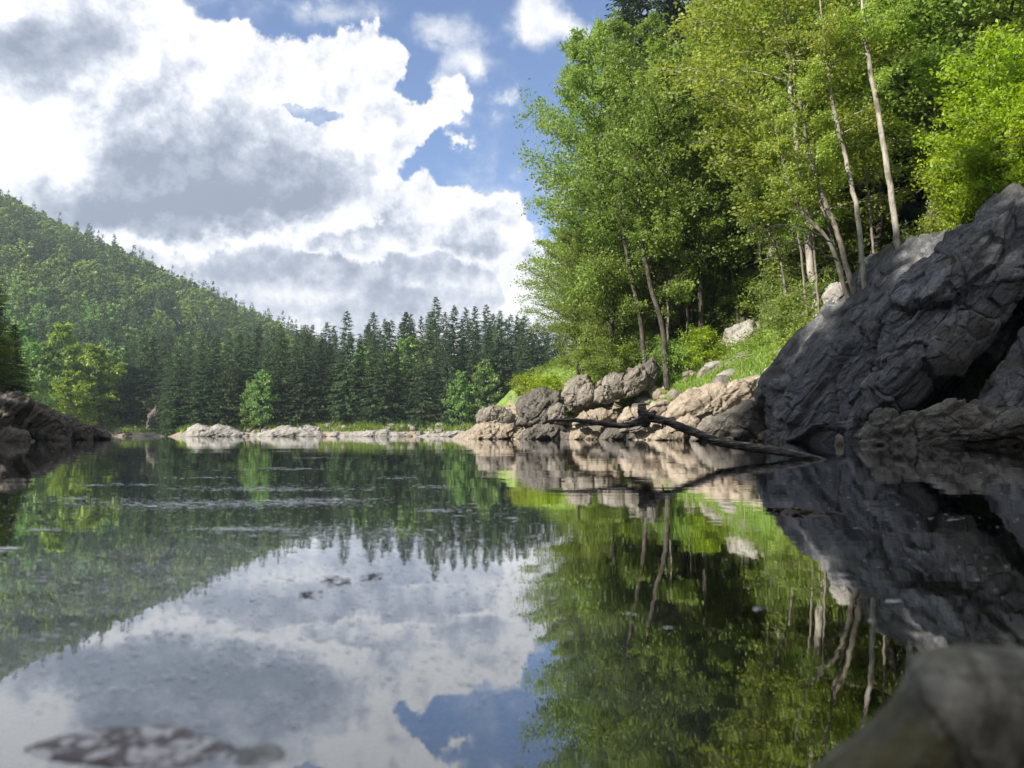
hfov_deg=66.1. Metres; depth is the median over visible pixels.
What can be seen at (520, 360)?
spruce tree
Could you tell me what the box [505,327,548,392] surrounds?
spruce tree
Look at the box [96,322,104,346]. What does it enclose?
spruce tree
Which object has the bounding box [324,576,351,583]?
floating leaf clump
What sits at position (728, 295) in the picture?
shrub
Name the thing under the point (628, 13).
spruce tree
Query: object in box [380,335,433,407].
broadleaf tree
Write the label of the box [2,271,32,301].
broadleaf tree
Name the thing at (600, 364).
alder tree
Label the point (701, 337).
shrub
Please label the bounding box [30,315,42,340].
spruce tree
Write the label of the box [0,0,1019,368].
sky
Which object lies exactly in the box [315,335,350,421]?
spruce tree
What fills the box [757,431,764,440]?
loose stone
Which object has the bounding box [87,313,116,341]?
broadleaf tree
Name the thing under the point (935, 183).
shrub
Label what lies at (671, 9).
spruce tree
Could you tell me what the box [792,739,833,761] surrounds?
lakebed stone
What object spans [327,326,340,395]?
spruce tree
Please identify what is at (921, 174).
sapling
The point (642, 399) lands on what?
slope stone
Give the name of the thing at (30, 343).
broadleaf tree
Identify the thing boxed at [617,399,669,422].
rock slab
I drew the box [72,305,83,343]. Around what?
spruce tree
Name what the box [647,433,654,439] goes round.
loose stone
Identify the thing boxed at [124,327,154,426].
spruce tree
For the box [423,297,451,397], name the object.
spruce tree
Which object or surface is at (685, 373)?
slope stone
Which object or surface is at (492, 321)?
spruce tree
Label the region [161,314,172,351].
spruce tree
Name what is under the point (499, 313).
spruce tree
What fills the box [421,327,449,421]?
spruce tree
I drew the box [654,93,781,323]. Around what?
alder tree
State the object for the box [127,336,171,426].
spruce tree
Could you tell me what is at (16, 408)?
bank rock
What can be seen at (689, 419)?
shore rock
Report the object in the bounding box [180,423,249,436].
ledge
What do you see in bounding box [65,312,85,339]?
broadleaf tree
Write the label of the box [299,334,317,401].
spruce tree
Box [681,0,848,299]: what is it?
tree
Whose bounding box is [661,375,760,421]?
rock slab
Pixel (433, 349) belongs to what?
spruce tree
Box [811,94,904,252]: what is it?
alder tree
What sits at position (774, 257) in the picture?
shrub
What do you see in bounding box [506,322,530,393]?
spruce tree
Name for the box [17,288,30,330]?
spruce tree
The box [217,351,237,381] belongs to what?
broadleaf tree
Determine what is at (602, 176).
alder tree
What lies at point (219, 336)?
spruce tree
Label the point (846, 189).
alder tree
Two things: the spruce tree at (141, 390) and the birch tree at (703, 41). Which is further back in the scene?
the spruce tree at (141, 390)
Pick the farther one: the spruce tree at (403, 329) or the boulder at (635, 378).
the spruce tree at (403, 329)
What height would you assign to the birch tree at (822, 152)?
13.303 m
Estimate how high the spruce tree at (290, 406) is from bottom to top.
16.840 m
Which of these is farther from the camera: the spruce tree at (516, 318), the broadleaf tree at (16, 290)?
the broadleaf tree at (16, 290)
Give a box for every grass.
[103,414,476,432]
[618,334,786,409]
[619,324,784,412]
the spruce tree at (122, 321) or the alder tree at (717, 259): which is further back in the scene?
the spruce tree at (122, 321)
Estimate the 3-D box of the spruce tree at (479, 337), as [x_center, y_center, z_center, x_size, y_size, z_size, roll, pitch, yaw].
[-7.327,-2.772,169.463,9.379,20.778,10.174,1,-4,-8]
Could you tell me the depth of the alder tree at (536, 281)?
75.66 m
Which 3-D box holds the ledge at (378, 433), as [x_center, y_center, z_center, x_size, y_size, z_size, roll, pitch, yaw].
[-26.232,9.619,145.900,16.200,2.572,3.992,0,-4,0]
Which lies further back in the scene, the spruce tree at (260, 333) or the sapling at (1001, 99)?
the spruce tree at (260, 333)
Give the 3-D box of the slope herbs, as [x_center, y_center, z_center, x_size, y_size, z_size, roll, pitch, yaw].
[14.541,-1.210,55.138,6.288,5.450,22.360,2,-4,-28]
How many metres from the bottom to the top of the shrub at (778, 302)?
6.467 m
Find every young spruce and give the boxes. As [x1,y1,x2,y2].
[703,301,726,345]
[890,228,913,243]
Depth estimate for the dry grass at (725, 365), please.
54.67 m
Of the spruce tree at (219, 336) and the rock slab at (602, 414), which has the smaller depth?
the rock slab at (602, 414)
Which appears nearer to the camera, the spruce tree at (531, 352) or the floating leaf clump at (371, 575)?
the floating leaf clump at (371, 575)
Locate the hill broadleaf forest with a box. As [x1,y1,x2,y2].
[0,193,338,369]
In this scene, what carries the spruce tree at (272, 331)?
on the ground at (694, 708)
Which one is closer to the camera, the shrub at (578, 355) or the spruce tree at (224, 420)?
the shrub at (578, 355)
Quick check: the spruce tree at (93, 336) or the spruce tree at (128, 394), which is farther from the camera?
the spruce tree at (93, 336)
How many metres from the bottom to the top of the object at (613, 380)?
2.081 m
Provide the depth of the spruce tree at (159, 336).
191.22 m
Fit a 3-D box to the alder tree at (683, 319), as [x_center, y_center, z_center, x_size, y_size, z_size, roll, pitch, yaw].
[14.052,-14.013,61.910,15.118,25.365,15.258,3,-5,-36]
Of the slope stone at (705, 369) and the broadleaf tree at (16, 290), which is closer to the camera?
the slope stone at (705, 369)
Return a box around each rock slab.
[572,407,618,426]
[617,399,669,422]
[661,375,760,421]
[690,397,768,440]
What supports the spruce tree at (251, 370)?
on the ground at (694, 708)
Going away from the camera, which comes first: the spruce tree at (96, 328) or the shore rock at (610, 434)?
the shore rock at (610, 434)
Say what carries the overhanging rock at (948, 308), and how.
on the ground at (694, 708)
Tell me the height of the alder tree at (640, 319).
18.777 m
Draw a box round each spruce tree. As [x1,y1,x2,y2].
[0,281,31,391]
[0,324,38,400]
[0,327,24,393]
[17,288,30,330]
[20,311,28,331]
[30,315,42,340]
[33,303,46,341]
[38,330,47,391]
[44,297,56,337]
[45,316,53,341]
[46,304,60,339]
[62,310,70,336]
[68,300,78,335]
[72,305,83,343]
[73,306,86,343]
[74,330,92,399]
[80,321,96,370]
[85,324,96,348]
[87,308,101,342]
[95,325,104,346]
[96,299,112,338]
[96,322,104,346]
[98,311,111,339]
[100,326,111,348]
[105,347,134,419]
[108,336,121,403]
[110,308,123,342]
[111,348,144,423]
[113,325,124,346]
[114,318,127,345]
[114,343,136,412]
[116,311,128,353]
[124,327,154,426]
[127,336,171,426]
[129,341,147,399]
[143,333,172,419]
[144,349,159,407]
[145,316,158,358]
[148,350,179,430]
[150,334,175,397]
[154,351,192,436]
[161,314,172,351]
[162,335,175,393]
[168,327,177,389]
[169,329,194,410]
[170,360,198,427]
[175,349,221,428]
[180,331,197,410]
[185,334,215,409]
[196,329,215,394]
[198,335,226,423]
[205,330,230,403]
[209,343,240,426]
[210,332,238,414]
[219,332,252,422]
[230,328,271,428]
[231,335,243,396]
[234,334,256,398]
[239,328,247,361]
[244,324,265,380]
[247,341,287,429]
[256,337,272,380]
[260,328,282,392]
[267,331,295,424]
[268,338,282,405]
[269,324,287,377]
[270,339,295,413]
[272,344,318,426]
[279,330,303,397]
[284,324,324,426]
[285,335,317,410]
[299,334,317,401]
[306,338,331,422]
[308,325,318,370]
[311,332,330,393]
[312,338,335,413]
[314,322,339,393]
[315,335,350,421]
[321,311,371,427]
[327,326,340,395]
[331,334,360,415]
[333,332,349,408]
[343,341,374,420]
[351,334,394,424]
[353,330,379,408]
[355,334,363,350]
[362,326,370,361]
[363,323,370,353]
[364,311,383,390]
[365,318,401,424]
[371,323,402,411]
[374,330,383,373]
[384,321,399,368]
[385,347,410,420]
[390,312,420,407]
[391,347,421,422]
[393,324,402,364]
[397,312,412,338]
[400,338,440,430]
[407,320,417,416]
[415,311,444,413]
[416,316,424,342]
[421,312,431,341]
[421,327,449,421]
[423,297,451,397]
[424,317,445,413]
[431,327,463,426]
[439,312,455,367]
[439,337,474,420]
[441,304,465,403]
[452,307,471,379]
[452,318,465,365]
[454,317,477,410]
[457,326,487,422]
[463,306,483,382]
[465,341,503,421]
[470,324,481,369]
[473,318,497,384]
[477,319,514,405]
[478,304,496,372]
[484,313,499,376]
[492,311,509,372]
[495,319,513,393]
[497,315,522,399]
[504,316,542,370]
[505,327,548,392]
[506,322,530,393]
[510,314,519,349]
[510,329,530,388]
[525,331,543,374]
[532,323,543,351]
[536,329,554,363]
[539,325,557,362]
[539,335,553,369]
[545,335,565,369]
[552,337,566,361]
[578,0,683,320]
[630,0,714,317]
[663,0,752,269]
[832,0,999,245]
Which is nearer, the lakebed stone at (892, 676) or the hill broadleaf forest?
the lakebed stone at (892, 676)
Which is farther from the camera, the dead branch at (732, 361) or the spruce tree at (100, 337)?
the spruce tree at (100, 337)
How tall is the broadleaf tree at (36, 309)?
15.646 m
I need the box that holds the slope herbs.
[638,329,782,399]
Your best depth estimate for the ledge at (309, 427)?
147.75 m
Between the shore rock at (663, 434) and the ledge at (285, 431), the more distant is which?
the ledge at (285, 431)
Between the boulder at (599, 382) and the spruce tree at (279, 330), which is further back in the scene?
the spruce tree at (279, 330)
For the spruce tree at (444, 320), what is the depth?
172.87 m
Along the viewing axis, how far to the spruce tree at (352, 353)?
166.80 m
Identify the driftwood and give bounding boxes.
[545,403,825,458]
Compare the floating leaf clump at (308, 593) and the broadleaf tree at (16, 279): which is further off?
the broadleaf tree at (16, 279)
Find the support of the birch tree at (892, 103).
on the ground at (694, 708)
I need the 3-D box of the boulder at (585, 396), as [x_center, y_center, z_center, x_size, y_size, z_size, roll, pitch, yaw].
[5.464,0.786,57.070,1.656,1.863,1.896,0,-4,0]
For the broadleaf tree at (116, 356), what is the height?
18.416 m
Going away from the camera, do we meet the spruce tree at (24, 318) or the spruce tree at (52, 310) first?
the spruce tree at (24, 318)
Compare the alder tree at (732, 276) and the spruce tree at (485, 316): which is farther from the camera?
the spruce tree at (485, 316)
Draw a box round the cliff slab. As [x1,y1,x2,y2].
[755,223,974,442]
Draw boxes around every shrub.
[504,371,542,395]
[520,371,569,412]
[553,371,605,416]
[566,325,616,380]
[591,363,633,406]
[612,335,650,369]
[637,335,695,380]
[661,263,749,329]
[676,323,733,369]
[703,281,758,328]
[717,249,762,301]
[720,209,882,275]
[725,266,774,319]
[742,259,806,321]
[743,212,892,294]
[756,279,812,345]
[766,264,846,327]
[766,316,812,363]
[772,192,909,288]
[901,182,964,237]
[906,227,942,237]
[910,125,1019,225]
[931,105,1023,209]
[934,196,983,230]
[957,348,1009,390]
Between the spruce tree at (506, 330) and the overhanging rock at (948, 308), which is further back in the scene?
the spruce tree at (506, 330)
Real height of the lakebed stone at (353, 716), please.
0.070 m
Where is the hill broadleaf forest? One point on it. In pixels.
(86, 269)
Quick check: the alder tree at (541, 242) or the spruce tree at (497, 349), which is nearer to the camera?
the alder tree at (541, 242)
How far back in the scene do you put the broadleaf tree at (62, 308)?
285.45 m
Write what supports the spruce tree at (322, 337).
on the ground at (694, 708)
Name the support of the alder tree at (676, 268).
on the ground at (694, 708)
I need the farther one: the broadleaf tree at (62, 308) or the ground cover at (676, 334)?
the broadleaf tree at (62, 308)
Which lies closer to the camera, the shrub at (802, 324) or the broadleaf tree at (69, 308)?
the shrub at (802, 324)
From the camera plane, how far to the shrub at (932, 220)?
39.61 m
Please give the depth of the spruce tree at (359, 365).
152.62 m
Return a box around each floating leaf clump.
[299,591,322,595]
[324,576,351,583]
[361,574,381,577]
[765,506,845,515]
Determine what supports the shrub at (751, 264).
on the ground at (694, 708)
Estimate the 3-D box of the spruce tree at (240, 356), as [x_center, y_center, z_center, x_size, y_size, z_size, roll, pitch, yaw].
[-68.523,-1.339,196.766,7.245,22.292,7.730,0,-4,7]
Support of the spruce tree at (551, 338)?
on the ground at (694, 708)
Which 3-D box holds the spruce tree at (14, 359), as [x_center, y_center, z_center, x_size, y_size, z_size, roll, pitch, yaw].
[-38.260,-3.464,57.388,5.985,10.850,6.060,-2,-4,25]
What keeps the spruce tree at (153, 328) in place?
on the ground at (694, 708)
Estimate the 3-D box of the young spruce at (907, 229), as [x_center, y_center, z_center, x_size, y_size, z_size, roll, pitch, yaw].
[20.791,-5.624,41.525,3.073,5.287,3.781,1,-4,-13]
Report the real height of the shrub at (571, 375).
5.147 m
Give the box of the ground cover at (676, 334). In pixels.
[530,290,801,378]
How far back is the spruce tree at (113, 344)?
195.35 m
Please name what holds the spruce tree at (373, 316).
on the ground at (694, 708)
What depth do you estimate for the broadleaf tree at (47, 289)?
308.11 m
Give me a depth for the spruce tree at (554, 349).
160.80 m
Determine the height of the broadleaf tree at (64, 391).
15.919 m
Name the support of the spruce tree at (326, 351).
on the ground at (694, 708)
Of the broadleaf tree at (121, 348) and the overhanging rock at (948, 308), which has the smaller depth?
the overhanging rock at (948, 308)
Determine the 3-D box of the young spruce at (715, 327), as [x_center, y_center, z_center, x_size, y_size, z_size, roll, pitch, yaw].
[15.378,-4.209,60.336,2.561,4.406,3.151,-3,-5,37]
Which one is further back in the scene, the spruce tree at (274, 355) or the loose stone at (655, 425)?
the spruce tree at (274, 355)
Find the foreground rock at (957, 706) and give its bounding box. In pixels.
[814,644,1023,767]
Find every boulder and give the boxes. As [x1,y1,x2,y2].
[475,405,517,423]
[515,386,567,428]
[547,402,568,424]
[561,374,593,411]
[576,382,597,407]
[594,385,615,404]
[595,379,602,386]
[623,364,647,397]
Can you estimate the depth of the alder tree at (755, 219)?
50.75 m
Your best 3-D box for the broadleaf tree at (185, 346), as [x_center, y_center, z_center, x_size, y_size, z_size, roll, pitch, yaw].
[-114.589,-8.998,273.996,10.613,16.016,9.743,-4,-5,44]
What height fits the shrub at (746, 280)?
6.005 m
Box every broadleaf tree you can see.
[0,302,29,328]
[1,284,27,307]
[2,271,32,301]
[2,285,27,314]
[2,321,46,395]
[7,292,36,312]
[8,293,33,317]
[16,314,43,333]
[19,356,60,407]
[23,287,49,313]
[24,342,85,412]
[25,303,47,320]
[34,287,62,313]
[35,309,49,336]
[36,313,71,340]
[38,322,89,409]
[45,305,73,325]
[45,370,98,425]
[54,343,130,425]
[60,303,74,317]
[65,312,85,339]
[71,318,93,339]
[81,299,99,322]
[83,311,95,329]
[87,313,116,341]
[89,304,116,339]
[89,349,136,417]
[95,346,135,372]
[99,338,114,350]
[102,302,125,334]
[114,326,139,356]
[136,324,159,348]
[172,336,196,362]
[177,332,198,356]
[192,329,206,349]
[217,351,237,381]
[233,381,258,427]
[244,369,281,432]
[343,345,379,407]
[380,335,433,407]
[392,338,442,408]
[437,370,478,423]
[462,358,506,415]
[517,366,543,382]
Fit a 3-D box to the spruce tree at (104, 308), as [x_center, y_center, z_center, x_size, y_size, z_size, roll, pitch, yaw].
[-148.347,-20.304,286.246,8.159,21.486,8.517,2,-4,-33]
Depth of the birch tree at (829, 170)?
40.59 m
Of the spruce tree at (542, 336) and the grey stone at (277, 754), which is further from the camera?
the spruce tree at (542, 336)
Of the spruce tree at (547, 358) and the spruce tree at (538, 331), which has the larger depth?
the spruce tree at (538, 331)
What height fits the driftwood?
0.917 m
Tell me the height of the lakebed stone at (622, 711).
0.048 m
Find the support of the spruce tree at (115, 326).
on the ground at (694, 708)
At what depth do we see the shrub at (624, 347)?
60.40 m
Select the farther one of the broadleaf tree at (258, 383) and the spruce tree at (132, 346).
the spruce tree at (132, 346)
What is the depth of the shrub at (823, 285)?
46.67 m
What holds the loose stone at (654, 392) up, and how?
on the ground at (694, 708)
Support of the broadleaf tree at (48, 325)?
on the ground at (694, 708)
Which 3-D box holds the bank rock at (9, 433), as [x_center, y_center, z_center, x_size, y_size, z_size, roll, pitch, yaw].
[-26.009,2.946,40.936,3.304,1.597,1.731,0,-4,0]
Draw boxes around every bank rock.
[0,391,34,429]
[0,425,34,441]
[26,401,71,440]
[49,435,70,440]
[65,414,93,439]
[90,424,113,438]
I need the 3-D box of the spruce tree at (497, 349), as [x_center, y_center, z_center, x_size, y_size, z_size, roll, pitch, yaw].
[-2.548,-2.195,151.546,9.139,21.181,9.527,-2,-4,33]
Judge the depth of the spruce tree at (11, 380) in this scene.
51.28 m
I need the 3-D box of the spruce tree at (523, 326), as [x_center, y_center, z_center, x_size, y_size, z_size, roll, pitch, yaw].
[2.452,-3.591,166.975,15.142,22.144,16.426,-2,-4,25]
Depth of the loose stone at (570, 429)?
58.37 m
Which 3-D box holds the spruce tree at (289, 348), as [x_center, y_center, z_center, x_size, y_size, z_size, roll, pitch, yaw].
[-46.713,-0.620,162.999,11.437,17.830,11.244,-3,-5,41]
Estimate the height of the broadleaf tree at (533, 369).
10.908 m
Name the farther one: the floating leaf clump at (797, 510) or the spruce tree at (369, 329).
the spruce tree at (369, 329)
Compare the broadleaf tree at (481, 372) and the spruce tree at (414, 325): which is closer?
the broadleaf tree at (481, 372)
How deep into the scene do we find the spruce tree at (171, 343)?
191.78 m
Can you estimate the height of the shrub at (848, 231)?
11.210 m
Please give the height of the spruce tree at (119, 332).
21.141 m
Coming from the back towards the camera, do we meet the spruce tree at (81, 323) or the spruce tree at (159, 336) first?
the spruce tree at (81, 323)
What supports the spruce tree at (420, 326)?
on the ground at (694, 708)
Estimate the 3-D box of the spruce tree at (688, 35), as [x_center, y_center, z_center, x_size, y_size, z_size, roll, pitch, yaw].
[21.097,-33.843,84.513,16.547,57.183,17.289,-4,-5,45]
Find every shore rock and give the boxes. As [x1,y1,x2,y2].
[468,422,523,438]
[518,423,565,438]
[568,426,600,439]
[598,428,636,439]
[619,419,647,433]
[651,426,690,439]
[670,413,699,433]
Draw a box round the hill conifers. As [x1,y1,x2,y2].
[0,189,344,375]
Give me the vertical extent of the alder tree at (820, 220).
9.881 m
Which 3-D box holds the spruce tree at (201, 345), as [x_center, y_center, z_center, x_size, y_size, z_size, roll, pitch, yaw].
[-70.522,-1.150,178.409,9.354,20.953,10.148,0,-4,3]
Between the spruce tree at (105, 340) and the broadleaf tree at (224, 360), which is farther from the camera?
the broadleaf tree at (224, 360)
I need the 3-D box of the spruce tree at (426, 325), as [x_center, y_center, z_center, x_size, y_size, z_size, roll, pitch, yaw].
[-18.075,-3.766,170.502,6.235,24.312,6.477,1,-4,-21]
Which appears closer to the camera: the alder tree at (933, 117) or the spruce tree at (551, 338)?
the alder tree at (933, 117)
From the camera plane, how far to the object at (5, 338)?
54.68 m
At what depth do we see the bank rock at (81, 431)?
52.91 m
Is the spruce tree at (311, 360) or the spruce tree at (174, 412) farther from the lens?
the spruce tree at (311, 360)
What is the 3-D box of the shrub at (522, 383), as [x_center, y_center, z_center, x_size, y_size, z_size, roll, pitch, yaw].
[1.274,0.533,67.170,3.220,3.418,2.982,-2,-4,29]
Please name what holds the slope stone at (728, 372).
on the ground at (694, 708)
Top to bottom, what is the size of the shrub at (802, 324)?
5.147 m
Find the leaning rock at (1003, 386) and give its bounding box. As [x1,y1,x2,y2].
[978,327,1023,408]
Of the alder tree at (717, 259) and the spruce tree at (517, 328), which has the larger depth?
the spruce tree at (517, 328)
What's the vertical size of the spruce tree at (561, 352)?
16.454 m
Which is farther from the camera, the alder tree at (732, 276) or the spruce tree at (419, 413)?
the spruce tree at (419, 413)
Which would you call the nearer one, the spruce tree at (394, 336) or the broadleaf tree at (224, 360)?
the spruce tree at (394, 336)
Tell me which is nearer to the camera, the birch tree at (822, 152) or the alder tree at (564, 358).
the birch tree at (822, 152)
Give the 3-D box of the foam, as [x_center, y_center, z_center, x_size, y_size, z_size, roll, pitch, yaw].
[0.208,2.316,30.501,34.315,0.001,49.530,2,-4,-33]
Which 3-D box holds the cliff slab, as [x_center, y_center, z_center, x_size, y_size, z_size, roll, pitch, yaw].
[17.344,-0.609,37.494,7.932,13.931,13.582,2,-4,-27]
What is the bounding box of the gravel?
[470,373,757,440]
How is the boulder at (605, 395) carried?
on the ground at (694, 708)
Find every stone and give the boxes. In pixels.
[0,725,240,767]
[113,428,121,433]
[123,431,131,435]
[215,740,320,767]
[330,432,339,436]
[340,708,383,723]
[350,663,376,677]
[435,427,443,432]
[559,428,569,438]
[567,428,579,432]
[572,758,639,767]
[588,425,600,431]
[601,705,635,718]
[614,401,620,406]
[630,396,637,404]
[630,403,648,407]
[635,397,652,402]
[637,426,653,435]
[647,385,663,399]
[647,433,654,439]
[650,423,660,427]
[659,394,666,399]
[661,382,673,389]
[666,389,680,399]
[682,370,691,377]
[697,366,711,378]
[704,361,720,369]
[711,375,731,382]
[717,368,734,376]
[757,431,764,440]
[757,702,794,715]
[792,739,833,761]
[824,668,861,680]
[835,434,844,444]
[878,670,904,683]
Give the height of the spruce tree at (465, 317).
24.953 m
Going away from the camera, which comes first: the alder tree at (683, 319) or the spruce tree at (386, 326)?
the alder tree at (683, 319)
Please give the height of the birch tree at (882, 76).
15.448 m
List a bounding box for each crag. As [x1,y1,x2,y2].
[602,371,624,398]
[641,357,659,391]
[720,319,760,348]
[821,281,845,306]
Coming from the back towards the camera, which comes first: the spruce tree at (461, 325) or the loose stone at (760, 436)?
the spruce tree at (461, 325)
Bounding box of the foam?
[0,443,1018,723]
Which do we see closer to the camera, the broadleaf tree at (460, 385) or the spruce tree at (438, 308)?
the broadleaf tree at (460, 385)
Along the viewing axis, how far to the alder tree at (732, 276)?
60.56 m
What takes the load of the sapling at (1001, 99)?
on the ground at (694, 708)
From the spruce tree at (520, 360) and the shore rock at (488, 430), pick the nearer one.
the shore rock at (488, 430)
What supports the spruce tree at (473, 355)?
on the ground at (694, 708)
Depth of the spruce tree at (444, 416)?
150.28 m
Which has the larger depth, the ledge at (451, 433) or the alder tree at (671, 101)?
the ledge at (451, 433)
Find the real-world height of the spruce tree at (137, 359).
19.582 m
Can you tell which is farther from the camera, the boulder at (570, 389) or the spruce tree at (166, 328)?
the spruce tree at (166, 328)
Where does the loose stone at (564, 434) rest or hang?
on the ground at (694, 708)
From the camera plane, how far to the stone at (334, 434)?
144.93 m
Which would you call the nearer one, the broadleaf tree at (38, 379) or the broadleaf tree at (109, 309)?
the broadleaf tree at (38, 379)
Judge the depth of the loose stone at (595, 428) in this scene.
57.71 m
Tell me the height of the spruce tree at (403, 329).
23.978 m
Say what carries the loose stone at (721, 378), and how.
on the ground at (694, 708)
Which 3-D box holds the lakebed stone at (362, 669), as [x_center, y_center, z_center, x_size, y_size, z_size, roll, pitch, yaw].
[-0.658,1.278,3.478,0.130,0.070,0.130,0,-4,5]
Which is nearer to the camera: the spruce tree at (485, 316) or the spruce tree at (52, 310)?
the spruce tree at (485, 316)
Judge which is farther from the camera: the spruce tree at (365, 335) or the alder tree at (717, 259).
the spruce tree at (365, 335)
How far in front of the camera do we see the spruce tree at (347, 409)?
151.14 m
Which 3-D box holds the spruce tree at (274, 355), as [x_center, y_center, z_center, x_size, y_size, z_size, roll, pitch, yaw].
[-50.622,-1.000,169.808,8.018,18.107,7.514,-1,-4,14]
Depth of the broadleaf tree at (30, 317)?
272.50 m
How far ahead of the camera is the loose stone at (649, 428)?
52.97 m
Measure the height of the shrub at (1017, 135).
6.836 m
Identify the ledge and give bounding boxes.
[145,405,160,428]
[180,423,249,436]
[250,425,326,436]
[299,424,322,431]
[337,429,405,436]
[415,430,464,436]
[856,398,1023,445]
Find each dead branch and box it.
[701,353,753,377]
[729,210,833,256]
[763,230,838,261]
[804,242,861,295]
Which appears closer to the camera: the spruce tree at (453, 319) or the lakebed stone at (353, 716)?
the lakebed stone at (353, 716)
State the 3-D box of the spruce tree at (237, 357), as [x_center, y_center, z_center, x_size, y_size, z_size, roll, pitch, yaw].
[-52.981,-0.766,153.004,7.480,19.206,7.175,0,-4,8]
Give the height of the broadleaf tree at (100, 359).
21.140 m
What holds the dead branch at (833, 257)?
on the ground at (694, 708)
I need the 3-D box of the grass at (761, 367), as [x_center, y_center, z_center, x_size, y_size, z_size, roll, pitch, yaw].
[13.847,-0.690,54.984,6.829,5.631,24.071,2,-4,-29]
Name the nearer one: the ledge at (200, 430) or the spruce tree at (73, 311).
the ledge at (200, 430)
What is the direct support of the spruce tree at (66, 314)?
on the ground at (694, 708)
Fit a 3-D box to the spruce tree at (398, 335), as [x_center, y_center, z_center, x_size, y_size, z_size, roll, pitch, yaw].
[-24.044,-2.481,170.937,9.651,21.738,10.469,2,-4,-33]
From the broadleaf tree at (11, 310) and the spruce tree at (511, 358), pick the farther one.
the broadleaf tree at (11, 310)
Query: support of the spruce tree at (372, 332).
on the ground at (694, 708)
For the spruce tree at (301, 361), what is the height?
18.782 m
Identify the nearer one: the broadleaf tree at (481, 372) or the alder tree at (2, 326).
the alder tree at (2, 326)
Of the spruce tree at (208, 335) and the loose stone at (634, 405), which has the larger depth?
the spruce tree at (208, 335)
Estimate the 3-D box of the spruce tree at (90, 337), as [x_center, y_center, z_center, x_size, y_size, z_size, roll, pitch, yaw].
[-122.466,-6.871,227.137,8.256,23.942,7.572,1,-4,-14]
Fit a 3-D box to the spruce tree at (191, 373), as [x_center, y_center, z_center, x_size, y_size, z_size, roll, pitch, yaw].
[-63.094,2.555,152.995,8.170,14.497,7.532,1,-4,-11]
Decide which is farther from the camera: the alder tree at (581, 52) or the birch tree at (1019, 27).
the alder tree at (581, 52)
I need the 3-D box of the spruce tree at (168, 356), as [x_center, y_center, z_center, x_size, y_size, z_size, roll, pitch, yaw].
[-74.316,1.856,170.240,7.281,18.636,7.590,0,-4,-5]
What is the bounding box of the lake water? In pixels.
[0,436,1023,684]
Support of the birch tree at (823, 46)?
on the cliff slab
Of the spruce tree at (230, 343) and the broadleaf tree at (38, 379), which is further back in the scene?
the spruce tree at (230, 343)
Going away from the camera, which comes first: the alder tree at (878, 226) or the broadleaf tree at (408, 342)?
the alder tree at (878, 226)
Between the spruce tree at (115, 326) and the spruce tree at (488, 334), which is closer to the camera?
the spruce tree at (488, 334)
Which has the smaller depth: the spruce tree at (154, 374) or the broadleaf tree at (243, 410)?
the broadleaf tree at (243, 410)
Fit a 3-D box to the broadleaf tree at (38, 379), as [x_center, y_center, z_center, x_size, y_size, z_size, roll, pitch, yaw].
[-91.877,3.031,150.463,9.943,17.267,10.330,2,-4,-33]
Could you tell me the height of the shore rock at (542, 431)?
2.055 m
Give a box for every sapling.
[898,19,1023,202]
[905,116,1003,220]
[931,82,1023,205]
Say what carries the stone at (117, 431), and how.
on the ground at (694, 708)
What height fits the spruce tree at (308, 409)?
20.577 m
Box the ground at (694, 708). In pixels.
[0,224,1023,767]
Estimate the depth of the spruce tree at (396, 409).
152.28 m
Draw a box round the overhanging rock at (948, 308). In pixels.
[859,183,1023,418]
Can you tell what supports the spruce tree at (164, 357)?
on the ground at (694, 708)
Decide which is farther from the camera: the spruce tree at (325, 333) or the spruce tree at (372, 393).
the spruce tree at (325, 333)
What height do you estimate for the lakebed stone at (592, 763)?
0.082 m
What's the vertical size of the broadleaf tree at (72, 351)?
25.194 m
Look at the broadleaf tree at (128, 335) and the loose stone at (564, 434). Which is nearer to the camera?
the loose stone at (564, 434)
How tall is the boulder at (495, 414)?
2.043 m
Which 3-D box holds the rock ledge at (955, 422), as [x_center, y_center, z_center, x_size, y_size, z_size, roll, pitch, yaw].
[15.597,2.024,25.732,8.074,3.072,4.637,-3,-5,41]
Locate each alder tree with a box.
[0,284,14,358]
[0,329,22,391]
[510,206,657,346]
[511,14,688,343]
[525,146,649,333]
[525,231,629,374]
[526,6,768,359]
[544,196,700,404]
[552,102,731,284]
[589,151,734,324]
[591,138,651,364]
[602,35,750,268]
[607,42,768,345]
[610,83,777,352]
[610,143,679,388]
[636,210,709,354]
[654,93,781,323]
[669,209,709,353]
[690,36,904,288]
[692,204,730,304]
[705,185,754,322]
[713,0,1020,256]
[725,172,793,329]
[732,155,767,308]
[740,170,797,264]
[747,146,816,320]
[753,0,1023,163]
[761,148,844,314]
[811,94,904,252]
[893,55,969,229]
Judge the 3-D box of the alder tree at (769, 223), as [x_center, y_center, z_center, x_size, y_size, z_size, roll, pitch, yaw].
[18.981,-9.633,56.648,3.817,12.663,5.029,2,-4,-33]
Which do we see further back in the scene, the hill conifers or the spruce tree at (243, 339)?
the hill conifers
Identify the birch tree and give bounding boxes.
[628,0,928,318]
[637,0,814,322]
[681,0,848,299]
[743,99,849,298]
[754,51,855,294]
[770,0,893,288]
[781,102,861,285]
[798,0,916,248]
[798,0,1021,233]
[923,0,1023,110]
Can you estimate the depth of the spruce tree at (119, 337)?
255.40 m

